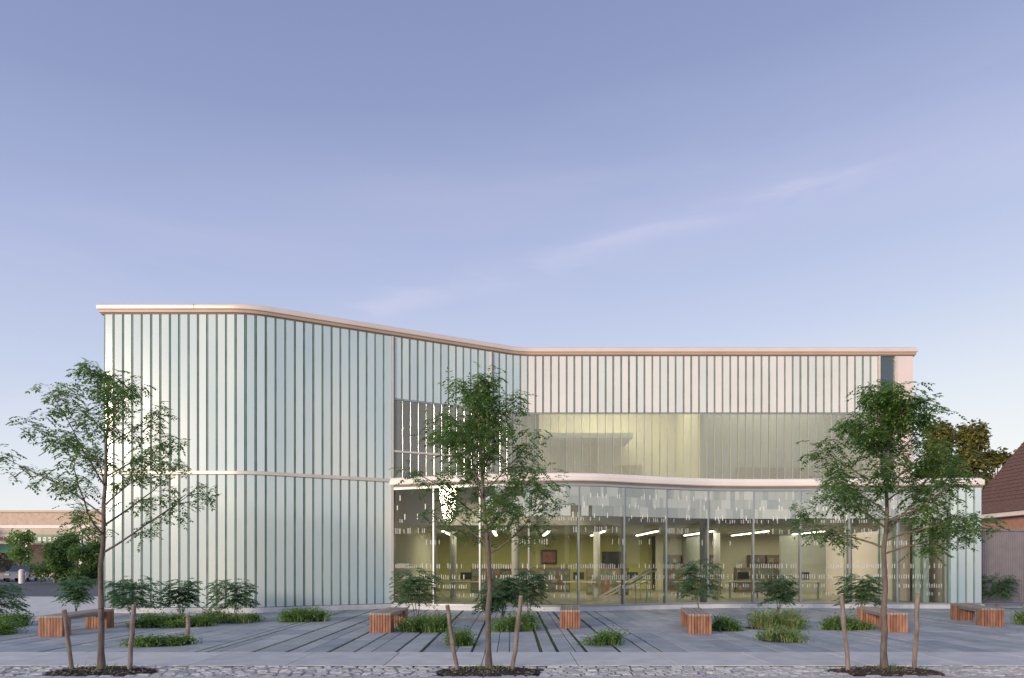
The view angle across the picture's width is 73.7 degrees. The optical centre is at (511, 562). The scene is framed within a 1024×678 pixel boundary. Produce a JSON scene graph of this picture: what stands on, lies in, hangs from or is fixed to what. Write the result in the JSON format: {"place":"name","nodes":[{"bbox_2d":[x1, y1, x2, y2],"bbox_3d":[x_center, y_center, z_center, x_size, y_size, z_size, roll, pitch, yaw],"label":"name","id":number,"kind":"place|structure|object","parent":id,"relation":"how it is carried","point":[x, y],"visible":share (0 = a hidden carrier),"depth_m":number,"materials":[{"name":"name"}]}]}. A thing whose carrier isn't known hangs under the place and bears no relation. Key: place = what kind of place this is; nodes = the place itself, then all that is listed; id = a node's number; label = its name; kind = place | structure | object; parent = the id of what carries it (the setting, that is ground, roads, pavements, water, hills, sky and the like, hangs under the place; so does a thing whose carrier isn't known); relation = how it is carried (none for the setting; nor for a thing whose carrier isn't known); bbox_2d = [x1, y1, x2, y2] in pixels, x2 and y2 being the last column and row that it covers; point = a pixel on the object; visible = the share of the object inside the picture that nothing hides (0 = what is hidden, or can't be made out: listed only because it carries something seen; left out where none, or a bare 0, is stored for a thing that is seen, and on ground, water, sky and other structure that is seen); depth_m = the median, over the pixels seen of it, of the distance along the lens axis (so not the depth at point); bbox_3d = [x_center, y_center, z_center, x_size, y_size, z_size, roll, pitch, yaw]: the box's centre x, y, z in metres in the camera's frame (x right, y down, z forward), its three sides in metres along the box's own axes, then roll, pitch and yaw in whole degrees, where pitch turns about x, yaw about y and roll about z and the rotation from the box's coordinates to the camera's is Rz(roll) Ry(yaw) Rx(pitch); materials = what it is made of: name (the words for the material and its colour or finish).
{"place":"outdoors","nodes":[
{"label":"outdoors","id":0,"kind":"place"},
{"bbox_2d":[0,577,83,579],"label":"shop pavement","id":1,"kind":"structure","parent":0,"point":[31,578],"depth_m":67.53,"materials":[{"name":"concrete"}]},
{"bbox_2d":[2,528,37,565],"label":"shade tree","id":2,"kind":"object","parent":1,"relation":"on","point":[22,539],"visible":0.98,"depth_m":69.74,"materials":[{"name":"green plant"}]},
{"bbox_2d":[0,510,103,576],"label":"shop building","id":3,"kind":"structure","parent":1,"relation":"on","point":[43,524],"depth_m":76.00,"materials":[{"name":"beige brick"}]},
{"bbox_2d":[0,580,97,596],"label":"parking street","id":4,"kind":"structure","parent":0,"point":[39,589],"depth_m":45.58,"materials":[{"name":"grey asphalt"}]},
{"bbox_2d":[0,566,6,580],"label":"parked car","id":5,"kind":"object","parent":4,"relation":"on","point":[2,570],"visible":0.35,"depth_m":63.51,"materials":[{"name":"paint"}]},
{"bbox_2d":[4,566,38,581],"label":"parked car","id":6,"kind":"object","parent":4,"relation":"on","point":[12,572],"visible":0.69,"depth_m":61.52,"materials":[{"name":"paint"}]},
{"bbox_2d":[18,569,24,583],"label":"bollard","id":7,"kind":"object","parent":4,"relation":"on","point":[21,576],"visible":0.99,"depth_m":54.84,"materials":[{"name":"white metal"}]},
{"bbox_2d":[29,529,85,583],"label":"shade tree","id":8,"kind":"object","parent":4,"relation":"on","point":[58,565],"visible":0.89,"depth_m":55.52,"materials":[{"name":"green plant"}]},
{"bbox_2d":[62,536,103,583],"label":"shade tree","id":9,"kind":"object","parent":4,"relation":"on","point":[88,556],"visible":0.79,"depth_m":54.39,"materials":[{"name":"green plant"}]},
{"bbox_2d":[0,607,1023,652],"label":"plaza paving","id":10,"kind":"structure","parent":0,"point":[664,630],"depth_m":14.77,"materials":[{"name":"grey concrete"}]},
{"bbox_2d":[0,615,32,635],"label":"planting bed","id":11,"kind":"object","parent":10,"relation":"on","point":[7,626],"visible":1,"depth_m":15.23,"materials":[{"name":"green plant"}]},
{"bbox_2d":[0,609,38,626],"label":"planting bed","id":12,"kind":"object","parent":10,"relation":"on","point":[25,618],"visible":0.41,"depth_m":17.18,"materials":[{"name":"green plant"}]},
{"bbox_2d":[0,582,31,615],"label":"sumac shrub","id":13,"kind":"object","parent":12,"relation":"in","point":[12,602],"visible":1,"depth_m":17.64,"materials":[{"name":"green plant"}]},
{"bbox_2d":[52,576,96,610],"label":"sumac shrub","id":14,"kind":"object","parent":10,"relation":"on","point":[78,593],"visible":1,"depth_m":20.42,"materials":[{"name":"green plant"}]},
{"bbox_2d":[38,609,113,636],"bbox_3d":[-10.025,1.375,15.800,0.492,0.450,2.205,0,0,-4],"label":"park bench","id":15,"kind":"object","parent":10,"relation":"on","point":[51,625],"visible":0.84,"depth_m":15.00,"materials":[{"name":"brown wood"}]},
{"bbox_2d":[104,575,164,614],"bbox_3d":[-10.017,0.975,18.110,1.605,1.262,1.581,0,0,-14],"label":"sumac shrub","id":16,"kind":"object","parent":10,"relation":"on","point":[119,596],"visible":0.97,"depth_m":17.83,"materials":[{"name":"green plant"}]},
{"bbox_2d":[116,632,202,646],"bbox_3d":[-6.871,1.502,13.347,1.558,0.293,1.072,0,0,-21],"label":"planting bed","id":17,"kind":"object","parent":10,"relation":"on","point":[156,641],"visible":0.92,"depth_m":13.14,"materials":[{"name":"green plant"}]},
{"bbox_2d":[125,609,219,628],"bbox_3d":[-8.523,1.417,17.178,2.326,0.468,1.823,0,0,0],"label":"planting bed","id":18,"kind":"object","parent":10,"relation":"on","point":[152,620],"visible":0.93,"depth_m":16.95,"materials":[{"name":"green plant"}]},
{"bbox_2d":[157,578,205,614],"bbox_3d":[-9.307,1.016,19.234,1.421,1.180,1.446,0,0,0],"label":"sumac shrub","id":19,"kind":"object","parent":10,"relation":"on","point":[187,596],"visible":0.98,"depth_m":19.05,"materials":[{"name":"green plant"}]},
{"bbox_2d":[186,615,190,638],"bbox_3d":[-6.747,1.354,14.201,0.112,0.533,0.102,0,0,0],"label":"tree stake","id":20,"kind":"object","parent":10,"relation":"on","point":[188,625],"visible":0.82,"depth_m":14.17,"materials":[{"name":"brown wood"}]},
{"bbox_2d":[193,605,271,623],"bbox_3d":[-7.541,1.368,18.256,1.992,0.513,1.359,0,0,0],"label":"planting bed","id":21,"kind":"object","parent":10,"relation":"on","point":[224,617],"visible":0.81,"depth_m":18.05,"materials":[{"name":"green plant"}]},
{"bbox_2d":[202,578,260,613],"bbox_3d":[-7.718,1.023,18.894,1.597,1.165,1.638,0,0,0],"label":"sumac shrub","id":22,"kind":"object","parent":21,"relation":"in","point":[235,599],"visible":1,"depth_m":18.69,"materials":[{"name":"green plant"}]},
{"bbox_2d":[274,604,334,621],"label":"planting bed","id":23,"kind":"object","parent":10,"relation":"on","point":[298,615],"visible":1,"depth_m":18.42,"materials":[{"name":"green plant"}]},
{"bbox_2d":[369,607,407,632],"bbox_3d":[-2.950,1.375,16.500,0.492,0.451,2.002,0,0,3],"label":"park bench","id":24,"kind":"object","parent":10,"relation":"on","point":[381,621],"visible":0.88,"depth_m":15.52,"materials":[{"name":"brown wood"}]},
{"bbox_2d":[389,565,444,617],"bbox_3d":[-2.679,0.835,19.240,1.623,1.542,1.737,0,0,0],"label":"sumac shrub","id":25,"kind":"object","parent":10,"relation":"on","point":[408,591],"visible":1,"depth_m":19.02,"materials":[{"name":"green plant"}]},
{"bbox_2d":[393,611,459,632],"bbox_3d":[-2.015,1.364,15.924,1.662,0.540,1.216,0,0,12],"label":"planting bed","id":26,"kind":"object","parent":10,"relation":"on","point":[426,623],"visible":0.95,"depth_m":15.73,"materials":[{"name":"green plant"}]},
{"bbox_2d":[437,625,480,645],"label":"planting bed","id":27,"kind":"object","parent":10,"relation":"on","point":[461,638],"visible":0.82,"depth_m":13.13,"materials":[{"name":"green plant"}]},
{"bbox_2d":[469,589,509,614],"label":"sumac shrub","id":28,"kind":"object","parent":10,"relation":"on","point":[495,601],"visible":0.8,"depth_m":18.40,"materials":[{"name":"green plant"}]},
{"bbox_2d":[482,577,520,618],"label":"sumac shrub","id":29,"kind":"object","parent":10,"relation":"on","point":[506,588],"visible":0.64,"depth_m":19.13,"materials":[{"name":"green plant"}]},
{"bbox_2d":[96,304,918,612],"bbox_3d":[1.165,-3.310,30.262,28.560,9.820,17.477,0,0,0],"label":"coping and trim","id":30,"kind":"object","parent":10,"relation":"on","point":[344,324],"visible":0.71,"depth_m":23.74,"materials":[{"name":"metal"}]},
{"bbox_2d":[105,316,860,607],"bbox_3d":[0.516,-3.200,30.350,26.912,9.400,17.300,0,0,0],"label":"panel backing","id":31,"kind":"object","parent":30,"relation":"attached to","point":[352,476],"visible":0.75,"depth_m":21.91,"materials":[{"name":"green glass"}]},
{"bbox_2d":[104,314,877,606],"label":"channel glass panels","id":32,"kind":"object","parent":30,"relation":"attached to","point":[191,368],"visible":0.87,"depth_m":22.42,"materials":[{"name":"white glass"}]},
{"bbox_2d":[394,400,787,493],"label":"floor and roof slabs","id":33,"kind":"structure","parent":30,"relation":"on","point":[405,414],"depth_m":34.37,"materials":[{"name":"white concrete"}]},
{"bbox_2d":[424,404,859,478],"bbox_3d":[5.364,-5.250,28.707,19.123,4.700,3.989,0,0,6],"label":"interior","id":34,"kind":"object","parent":33,"relation":"on","point":[554,449],"visible":0.34,"depth_m":29.60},
{"bbox_2d":[395,400,877,478],"bbox_3d":[4.803,-4.310,25.755,18.255,2.700,1.716,0,0,-7],"label":"window channel glass","id":35,"kind":"object","parent":30,"relation":"attached to","point":[652,444],"visible":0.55,"depth_m":26.04,"materials":[{"name":"glass"}]},
{"bbox_2d":[491,610,545,631],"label":"planting bed","id":36,"kind":"object","parent":10,"relation":"on","point":[528,621],"visible":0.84,"depth_m":15.93,"materials":[{"name":"green plant"}]},
{"bbox_2d":[506,568,552,613],"bbox_3d":[0.486,0.871,18.682,1.369,1.462,1.384,0,0,0],"label":"sumac shrub","id":37,"kind":"object","parent":10,"relation":"on","point":[527,589],"visible":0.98,"depth_m":18.55,"materials":[{"name":"green plant"}]},
{"bbox_2d":[560,605,579,628],"bbox_3d":[1.490,1.375,17.500,0.492,0.451,2.008,0,0,5],"label":"park bench","id":38,"kind":"object","parent":10,"relation":"on","point":[569,616],"visible":1,"depth_m":16.52,"materials":[{"name":"brown wood"}]},
{"bbox_2d":[573,625,630,646],"bbox_3d":[1.757,1.413,13.381,1.149,0.400,1.091,0,0,0],"label":"planting bed","id":39,"kind":"object","parent":10,"relation":"on","point":[604,637],"visible":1,"depth_m":13.20,"materials":[{"name":"green plant"}]},
{"bbox_2d":[389,473,984,610],"bbox_3d":[9.640,-0.670,26.444,25.685,4.540,12.524,0,0,-36],"label":"canopy","id":40,"kind":"object","parent":10,"relation":"on","point":[658,481],"visible":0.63,"depth_m":23.68,"materials":[{"name":"concrete"}]},
{"bbox_2d":[396,490,939,604],"bbox_3d":[5.925,-0.490,31.400,20.350,4.180,14.800,0,0,0],"label":"interior fitout","id":41,"kind":"object","parent":40,"relation":"attached to","point":[773,549],"visible":0.49,"depth_m":33.00,"materials":[{"name":"metal"}]},
{"bbox_2d":[599,568,656,601],"bbox_3d":[4.400,0.850,26.001,2.033,1.260,1.267,0,0,0],"label":"stair rail","id":42,"kind":"object","parent":41,"relation":"on","point":[629,584],"visible":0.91,"depth_m":25.39,"materials":[{"name":"grey metal"}]},
{"bbox_2d":[441,529,827,535],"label":"light fixtures","id":43,"kind":"object","parent":41,"relation":"attached to","point":[638,534],"visible":0.71,"depth_m":31.38,"materials":[{"name":"white plastic"}]},
{"bbox_2d":[450,490,851,602],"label":"columns","id":44,"kind":"structure","parent":41,"relation":"on","point":[596,555],"depth_m":28.86,"materials":[{"name":"white concrete"}]},
{"bbox_2d":[394,356,912,600],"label":"end wall","id":45,"kind":"structure","parent":41,"relation":"on","point":[865,553],"depth_m":29.30,"materials":[{"name":"metal"}]},
{"bbox_2d":[394,483,981,606],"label":"mullions","id":46,"kind":"object","parent":40,"relation":"attached to","point":[944,582],"visible":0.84,"depth_m":23.65,"materials":[{"name":"metal"}]},
{"bbox_2d":[397,486,947,597],"bbox_3d":[5.657,-0.675,23.275,19.539,3.669,1.499,0,0,-2],"label":"frit pattern","id":47,"kind":"object","parent":46,"relation":"attached to","point":[773,505],"visible":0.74,"depth_m":23.79},
{"bbox_2d":[878,488,981,602],"bbox_3d":[14.640,-0.595,23.995,3.349,3.990,0.343,0,0,11],"label":"end channel glass","id":48,"kind":"object","parent":46,"relation":"attached to","point":[964,575],"visible":0.49,"depth_m":23.70,"materials":[{"name":"white glass"}]},
{"bbox_2d":[681,607,711,633],"bbox_3d":[4.370,1.375,16.300,0.492,0.451,2.229,0,0,9],"label":"park bench","id":49,"kind":"object","parent":10,"relation":"on","point":[696,620],"visible":1,"depth_m":15.23,"materials":[{"name":"brown wood"}]},
{"bbox_2d":[674,559,723,607],"bbox_3d":[5.502,0.746,20.086,1.530,1.717,1.537,0,0,15],"label":"sumac shrub","id":50,"kind":"object","parent":10,"relation":"on","point":[687,585],"visible":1,"depth_m":19.88,"materials":[{"name":"green plant"}]},
{"bbox_2d":[711,612,743,631],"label":"planting bed","id":51,"kind":"object","parent":10,"relation":"on","point":[722,624],"visible":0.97,"depth_m":16.06,"materials":[{"name":"green plant"}]},
{"bbox_2d":[753,573,799,614],"bbox_3d":[7.922,0.959,20.296,1.348,1.289,1.474,0,0,0],"label":"sumac shrub","id":52,"kind":"object","parent":10,"relation":"on","point":[779,593],"visible":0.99,"depth_m":20.10,"materials":[{"name":"green plant"}]},
{"bbox_2d":[741,604,813,629],"bbox_3d":[6.442,1.301,16.577,1.872,0.627,1.533,0,0,0],"label":"planting bed","id":53,"kind":"object","parent":10,"relation":"on","point":[792,620],"visible":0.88,"depth_m":16.37,"materials":[{"name":"green plant"}]},
{"bbox_2d":[753,622,816,642],"bbox_3d":[5.519,1.425,13.892,1.243,0.447,0.854,0,0,35],"label":"planting bed","id":54,"kind":"object","parent":10,"relation":"on","point":[779,635],"visible":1,"depth_m":13.84,"materials":[{"name":"green plant"}]},
{"bbox_2d":[816,610,879,630],"bbox_3d":[7.982,1.402,16.378,1.480,0.486,1.144,0,0,0],"label":"planting bed","id":55,"kind":"object","parent":10,"relation":"on","point":[834,623],"visible":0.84,"depth_m":16.17,"materials":[{"name":"green plant"}]},
{"bbox_2d":[832,574,888,610],"bbox_3d":[9.887,0.964,19.380,1.547,1.285,1.594,0,0,0],"label":"sumac shrub","id":56,"kind":"object","parent":10,"relation":"on","point":[864,593],"visible":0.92,"depth_m":19.19,"materials":[{"name":"green plant"}]},
{"bbox_2d":[857,606,907,632],"bbox_3d":[9.015,1.375,16.700,0.492,0.451,2.250,0,0,12],"label":"park bench","id":57,"kind":"object","parent":10,"relation":"on","point":[897,621],"visible":0.73,"depth_m":15.69,"materials":[{"name":"brown wood"}]},
{"bbox_2d":[950,603,1003,626],"bbox_3d":[12.325,1.375,18.150,0.492,0.451,2.171,0,0,15],"label":"park bench","id":58,"kind":"object","parent":10,"relation":"on","point":[989,616],"visible":1,"depth_m":17.42,"materials":[{"name":"brown wood"}]},
{"bbox_2d":[982,572,1020,607],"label":"sumac shrub","id":59,"kind":"object","parent":10,"relation":"on","point":[1003,588],"visible":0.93,"depth_m":24.01,"materials":[{"name":"green plant"}]},
{"bbox_2d":[1007,605,1023,624],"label":"planting bed","id":60,"kind":"object","parent":10,"relation":"on","point":[1018,619],"visible":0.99,"depth_m":17.73,"materials":[{"name":"green plant"}]},
{"bbox_2d":[0,652,1023,666],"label":"sidewalk","id":61,"kind":"structure","parent":0,"point":[471,659],"depth_m":11.28,"materials":[{"name":"concrete"}]},
{"bbox_2d":[0,665,1023,677],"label":"cobblestone strip","id":62,"kind":"object","parent":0,"point":[547,671],"visible":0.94,"depth_m":10.04,"materials":[{"name":"grey stone"}]},
{"bbox_2d":[45,660,156,676],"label":"mulch bed","id":63,"kind":"object","parent":62,"relation":"on","point":[114,670],"visible":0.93,"depth_m":9.87,"materials":[{"name":"brown soil"}]},
{"bbox_2d":[62,609,73,668],"bbox_3d":[-6.499,1.156,10.001,0.191,0.936,0.077,0,0,0],"label":"tree stake","id":64,"kind":"object","parent":63,"relation":"on","point":[67,637],"visible":0.94,"depth_m":9.98,"materials":[{"name":"brown wood"}]},
{"bbox_2d":[127,605,135,669],"bbox_3d":[-5.575,1.121,10.001,0.131,1.006,0.077,0,0,0],"label":"tree stake","id":65,"kind":"object","parent":63,"relation":"on","point":[131,637],"visible":0.98,"depth_m":9.97,"materials":[{"name":"brown wood"}]},
{"bbox_2d":[0,358,222,668],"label":"street tree","id":66,"kind":"object","parent":62,"relation":"on","point":[108,380],"visible":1,"depth_m":9.98,"materials":[{"name":"green plant"}]},
{"bbox_2d":[389,361,574,668],"bbox_3d":[-0.425,-0.649,9.906,2.726,4.546,2.477,0,0,0],"label":"street tree","id":67,"kind":"object","parent":62,"relation":"on","point":[480,402],"visible":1,"depth_m":9.95,"materials":[{"name":"green plant"}]},
{"bbox_2d":[437,663,541,676],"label":"mulch bed","id":68,"kind":"object","parent":62,"relation":"on","point":[481,671],"visible":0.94,"depth_m":9.85,"materials":[{"name":"brown soil"}]},
{"bbox_2d":[445,605,458,669],"bbox_3d":[-0.872,1.121,9.999,0.211,1.006,0.080,0,0,0],"label":"tree stake","id":69,"kind":"object","parent":68,"relation":"on","point":[452,639],"visible":0.94,"depth_m":9.98,"materials":[{"name":"brown wood"}]},
{"bbox_2d":[510,596,522,669],"bbox_3d":[0.062,1.056,9.999,0.200,1.137,0.073,0,0,0],"label":"tree stake","id":70,"kind":"object","parent":68,"relation":"on","point":[516,634],"visible":0.96,"depth_m":9.97,"materials":[{"name":"brown wood"}]},
{"bbox_2d":[833,661,943,676],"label":"mulch bed","id":71,"kind":"object","parent":62,"relation":"on","point":[893,670],"visible":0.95,"depth_m":9.86,"materials":[{"name":"brown soil"}]},
{"bbox_2d":[839,595,850,669],"bbox_3d":[4.921,1.056,10.099,0.177,1.135,0.081,0,0,0],"label":"tree stake","id":72,"kind":"object","parent":71,"relation":"on","point":[844,631],"visible":0.95,"depth_m":10.08,"materials":[{"name":"brown wood"}]},
{"bbox_2d":[912,592,920,668],"bbox_3d":[5.980,1.030,10.100,0.123,1.183,0.080,0,0,0],"label":"tree stake","id":73,"kind":"object","parent":71,"relation":"on","point":[916,629],"visible":0.96,"depth_m":10.08,"materials":[{"name":"brown wood"}]},
{"bbox_2d":[779,378,1014,668],"bbox_3d":[5.492,-0.554,10.046,2.912,4.353,2.430,0,0,18],"label":"street tree","id":74,"kind":"object","parent":62,"relation":"on","point":[891,406],"visible":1,"depth_m":9.92,"materials":[{"name":"green plant"}]},
{"bbox_2d":[0,597,1023,627],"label":"side pavement","id":75,"kind":"structure","parent":0,"point":[41,606],"depth_m":25.40,"materials":[{"name":"concrete"}]},
{"bbox_2d":[982,442,1023,528],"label":"brick house","id":76,"kind":"structure","parent":75,"relation":"on","point":[1003,495],"depth_m":35.99,"materials":[{"name":"red brick"}]},
{"bbox_2d":[982,529,1023,602],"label":"metal fence","id":77,"kind":"object","parent":75,"relation":"on","point":[1002,553],"visible":0.66,"depth_m":25.00,"materials":[{"name":"grey metal"}]},
{"bbox_2d":[0,0,1023,509],"label":"sky","id":78,"kind":"structure","parent":0,"point":[519,173],"materials":[{"name":"blue"}]},
{"label":"ground","id":79,"kind":"structure","parent":0,"visible":0},
{"bbox_2d":[0,677,1023,677],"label":"kerb","id":80,"kind":"structure","parent":79,"relation":"on","point":[512,677],"depth_m":9.46,"materials":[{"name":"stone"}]},
{"bbox_2d":[915,417,962,477],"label":"golden conifer","id":81,"kind":"object","parent":79,"relation":"on","point":[949,431],"visible":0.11,"depth_m":44.45,"materials":[{"name":"green plant"}]},
{"bbox_2d":[953,418,993,490],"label":"golden conifer","id":82,"kind":"object","parent":79,"relation":"on","point":[973,437],"visible":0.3,"depth_m":45.53,"materials":[{"name":"green plant"}]},
{"bbox_2d":[979,446,1016,484],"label":"golden conifer","id":83,"kind":"object","parent":79,"relation":"on","point":[999,459],"visible":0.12,"depth_m":46.68,"materials":[{"name":"green plant"}]}
]}

